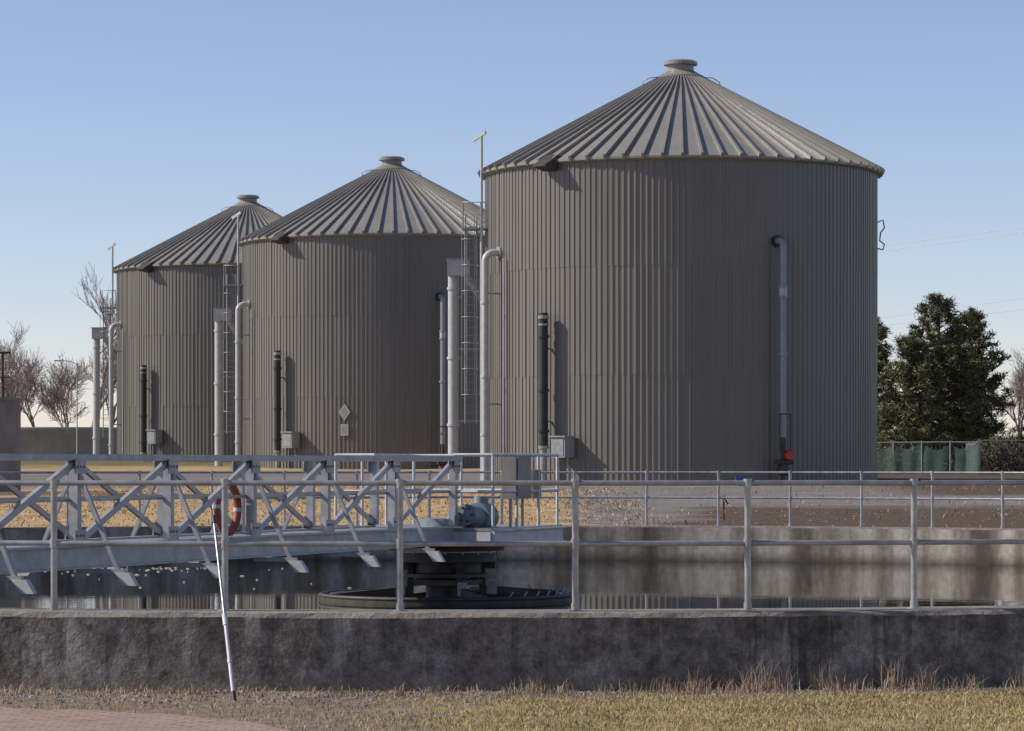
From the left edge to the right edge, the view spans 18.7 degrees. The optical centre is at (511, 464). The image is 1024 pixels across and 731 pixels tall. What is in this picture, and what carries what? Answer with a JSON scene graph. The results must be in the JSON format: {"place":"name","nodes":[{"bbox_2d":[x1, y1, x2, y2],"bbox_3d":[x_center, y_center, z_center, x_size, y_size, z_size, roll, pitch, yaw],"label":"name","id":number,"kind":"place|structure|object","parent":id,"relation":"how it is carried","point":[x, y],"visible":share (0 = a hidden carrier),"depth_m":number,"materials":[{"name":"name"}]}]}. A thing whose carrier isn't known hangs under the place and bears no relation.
{"place":"outdoors","nodes":[
{"label":"outdoors","id":0,"kind":"place"},
{"bbox_2d":[0,707,289,730],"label":"brick pavement","id":1,"kind":"structure","parent":0,"point":[20,719],"depth_m":22.82,"materials":[{"name":"red brick"}]},
{"bbox_2d":[0,486,675,526],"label":"dry grass","id":2,"kind":"structure","parent":0,"point":[380,518],"depth_m":79.99,"materials":[{"name":"plant"}]},
{"bbox_2d":[0,461,1023,730],"bbox_3d":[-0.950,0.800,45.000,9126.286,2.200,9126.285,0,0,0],"label":"ground","id":3,"kind":"structure","parent":0,"point":[964,513],"depth_m":70.46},
{"bbox_2d":[0,352,10,396],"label":"floodlight post","id":4,"kind":"object","parent":3,"relation":"on","point":[2,376],"visible":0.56,"depth_m":107.96,"materials":[{"name":"metal"}]},
{"bbox_2d":[0,397,22,491],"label":"concrete structure","id":5,"kind":"object","parent":3,"relation":"on","point":[10,425],"visible":0.7,"depth_m":100.00,"materials":[{"name":"grey concrete"}]},
{"bbox_2d":[0,321,55,410],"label":"bare tree","id":6,"kind":"object","parent":3,"relation":"on","point":[20,355],"visible":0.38,"depth_m":237.89,"materials":[{"name":"brown plant"}]},
{"bbox_2d":[0,344,65,426],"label":"bare tree","id":7,"kind":"object","parent":3,"relation":"on","point":[23,392],"visible":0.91,"depth_m":234.47,"materials":[{"name":"brown plant"}]},
{"bbox_2d":[36,354,91,426],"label":"bare tree","id":8,"kind":"object","parent":3,"relation":"on","point":[60,398],"visible":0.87,"depth_m":245.24,"materials":[{"name":"brown plant"}]},
{"bbox_2d":[54,360,77,453],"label":"street lamp","id":9,"kind":"object","parent":3,"relation":"on","point":[76,408],"visible":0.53,"depth_m":204.98,"materials":[{"name":"metal"}]},
{"bbox_2d":[21,427,116,453],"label":"round concrete tank","id":10,"kind":"object","parent":3,"relation":"on","point":[48,440],"visible":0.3,"depth_m":213.35,"materials":[{"name":"concrete"}]},
{"bbox_2d":[75,261,116,426],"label":"bare tree","id":11,"kind":"object","parent":3,"relation":"on","point":[107,358],"visible":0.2,"depth_m":221.10,"materials":[{"name":"plant"}]},
{"bbox_2d":[75,330,116,423],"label":"bare tree","id":12,"kind":"object","parent":3,"relation":"on","point":[105,392],"visible":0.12,"depth_m":250.35,"materials":[{"name":"plant"}]},
{"bbox_2d":[91,194,282,461],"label":"digester tank","id":13,"kind":"object","parent":3,"relation":"on","point":[168,295],"visible":0.48,"depth_m":174.85,"materials":[{"name":"metal"}]},
{"bbox_2d":[211,515,236,700],"bbox_3d":[-2.365,1.165,25.440,0.044,1.494,1.145,0,0,-14],"label":"leaning pole","id":14,"kind":"object","parent":3,"relation":"on","point":[225,625],"visible":0.99,"depth_m":25.34,"materials":[{"name":"white metal"}]},
{"bbox_2d":[0,681,578,696],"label":"dead weeds","id":15,"kind":"object","parent":3,"relation":"on","point":[167,690],"visible":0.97,"depth_m":25.77,"materials":[{"name":"brown plant"}]},
{"bbox_2d":[213,156,484,468],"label":"digester tank","id":16,"kind":"object","parent":3,"relation":"on","point":[342,338],"visible":0.68,"depth_m":151.76,"materials":[{"name":"metal"}]},
{"bbox_2d":[0,684,1022,709],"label":"pebbles","id":17,"kind":"object","parent":3,"relation":"on","point":[284,694],"visible":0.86,"depth_m":25.55,"materials":[{"name":"gravel"}]},
{"bbox_2d":[0,525,1023,690],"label":"concrete basin wall","id":18,"kind":"structure","parent":3,"relation":"on","point":[270,649],"depth_m":26.19,"materials":[{"name":"grey concrete"}]},
{"bbox_2d":[0,471,1023,610],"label":"pipe handrail","id":19,"kind":"object","parent":18,"relation":"on","point":[575,543],"visible":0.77,"depth_m":26.49,"materials":[{"name":"metal"}]},
{"bbox_2d":[212,477,241,536],"bbox_3d":[-3.380,0.514,37.100,0.165,0.768,0.756,0,0,21],"label":"life ring","id":20,"kind":"object","parent":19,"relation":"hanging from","point":[236,518],"visible":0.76,"depth_m":37.20,"materials":[{"name":"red plastic"}]},
{"bbox_2d":[446,59,884,479],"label":"digester tank","id":21,"kind":"object","parent":3,"relation":"on","point":[678,265],"visible":0.92,"depth_m":114.26,"materials":[{"name":"metal"}]},
{"bbox_2d":[722,495,728,519],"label":"yard hydrant","id":22,"kind":"object","parent":3,"relation":"on","point":[723,510],"visible":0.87,"depth_m":69.99,"materials":[{"name":"metal"}]},
{"bbox_2d":[504,656,1023,694],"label":"dead weeds","id":23,"kind":"object","parent":3,"relation":"on","point":[778,687],"visible":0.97,"depth_m":25.98,"materials":[{"name":"brown plant"}]},
{"bbox_2d":[877,316,904,450],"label":"pine tree","id":24,"kind":"object","parent":3,"relation":"on","point":[884,354],"visible":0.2,"depth_m":189.53,"materials":[{"name":"green plant"}]},
{"bbox_2d":[877,431,911,450],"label":"shrub","id":25,"kind":"object","parent":3,"relation":"on","point":[894,437],"visible":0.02,"depth_m":184.31,"materials":[{"name":"green plant"}]},
{"bbox_2d":[877,330,958,450],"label":"pine tree","id":26,"kind":"object","parent":3,"relation":"on","point":[914,361],"visible":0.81,"depth_m":171.49,"materials":[{"name":"green plant"}]},
{"bbox_2d":[877,441,979,474],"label":"windscreen fence","id":27,"kind":"object","parent":3,"relation":"on","point":[921,456],"visible":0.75,"depth_m":148.86,"materials":[{"name":"fabric"}]},
{"bbox_2d":[901,331,991,449],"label":"pine tree","id":28,"kind":"object","parent":3,"relation":"on","point":[945,343],"visible":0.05,"depth_m":185.62,"materials":[{"name":"green plant"}]},
{"bbox_2d":[883,291,1010,449],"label":"pine tree","id":29,"kind":"object","parent":3,"relation":"on","point":[937,307],"visible":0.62,"depth_m":174.26,"materials":[{"name":"green plant"}]},
{"bbox_2d":[889,412,1023,448],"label":"hedge","id":30,"kind":"object","parent":3,"relation":"on","point":[1014,429],"visible":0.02,"depth_m":307.02,"materials":[{"name":"green plant"}]},
{"bbox_2d":[934,306,1023,449],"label":"pine tree","id":31,"kind":"object","parent":3,"relation":"on","point":[979,340],"visible":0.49,"depth_m":177.49,"materials":[{"name":"green plant"}]},
{"bbox_2d":[963,431,1023,471],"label":"shrub","id":32,"kind":"object","parent":3,"relation":"on","point":[997,459],"visible":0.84,"depth_m":163.12,"materials":[{"name":"green plant"}]},
{"bbox_2d":[979,439,1023,471],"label":"chain link fence","id":33,"kind":"object","parent":3,"relation":"on","point":[1000,448],"visible":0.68,"depth_m":158.00,"materials":[{"name":"metal"}]},
{"bbox_2d":[987,348,1023,450],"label":"bare tree","id":34,"kind":"object","parent":3,"relation":"on","point":[1020,375],"visible":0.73,"depth_m":258.87,"materials":[{"name":"brown plant"}]},
{"bbox_2d":[1009,365,1023,410],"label":"bare tree","id":35,"kind":"object","parent":3,"relation":"on","point":[1018,389],"visible":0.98,"depth_m":232.13,"materials":[{"name":"brown plant"}]},
{"bbox_2d":[0,560,1023,609],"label":"water","id":36,"kind":"structure","parent":0,"point":[605,584],"depth_m":50.10,"materials":[{"name":"grey liquid"}]},
{"bbox_2d":[61,566,350,588],"bbox_3d":[-6.251,1.938,54.057,5.981,0.016,11.312,0,0,-8],"label":"foam","id":37,"kind":"object","parent":36,"relation":"on","point":[172,570],"visible":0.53,"depth_m":57.09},
{"bbox_2d":[0,453,571,604],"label":"clarifier bridge","id":38,"kind":"structure","parent":36,"relation":"in","point":[445,575],"depth_m":39.79,"materials":[{"name":"paint"}]},
{"bbox_2d":[0,684,1023,730],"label":"lawn grass","id":39,"kind":"structure","parent":0,"point":[1012,695],"depth_m":23.77,"materials":[{"name":"beige plant"}]},
{"bbox_2d":[0,0,1023,438],"label":"sky","id":40,"kind":"structure","parent":0,"point":[131,125],"materials":[{"name":"blue"}]},
{"bbox_2d":[734,476,746,479],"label":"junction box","id":41,"kind":"object","parent":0,"point":[740,477],"visible":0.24,"depth_m":107.85,"materials":[{"name":"blue paint"}]},
{"bbox_2d":[559,485,1023,527],"bbox_3d":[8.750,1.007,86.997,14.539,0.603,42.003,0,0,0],"label":"gravel","id":42,"kind":"structure","parent":0,"point":[809,503],"depth_m":82.80,"materials":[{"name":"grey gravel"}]},
{"bbox_2d":[878,227,1023,325],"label":"power line","id":43,"kind":"object","parent":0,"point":[955,241],"visible":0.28,"depth_m":234.97,"materials":[{"name":"brown metal"}]}
]}

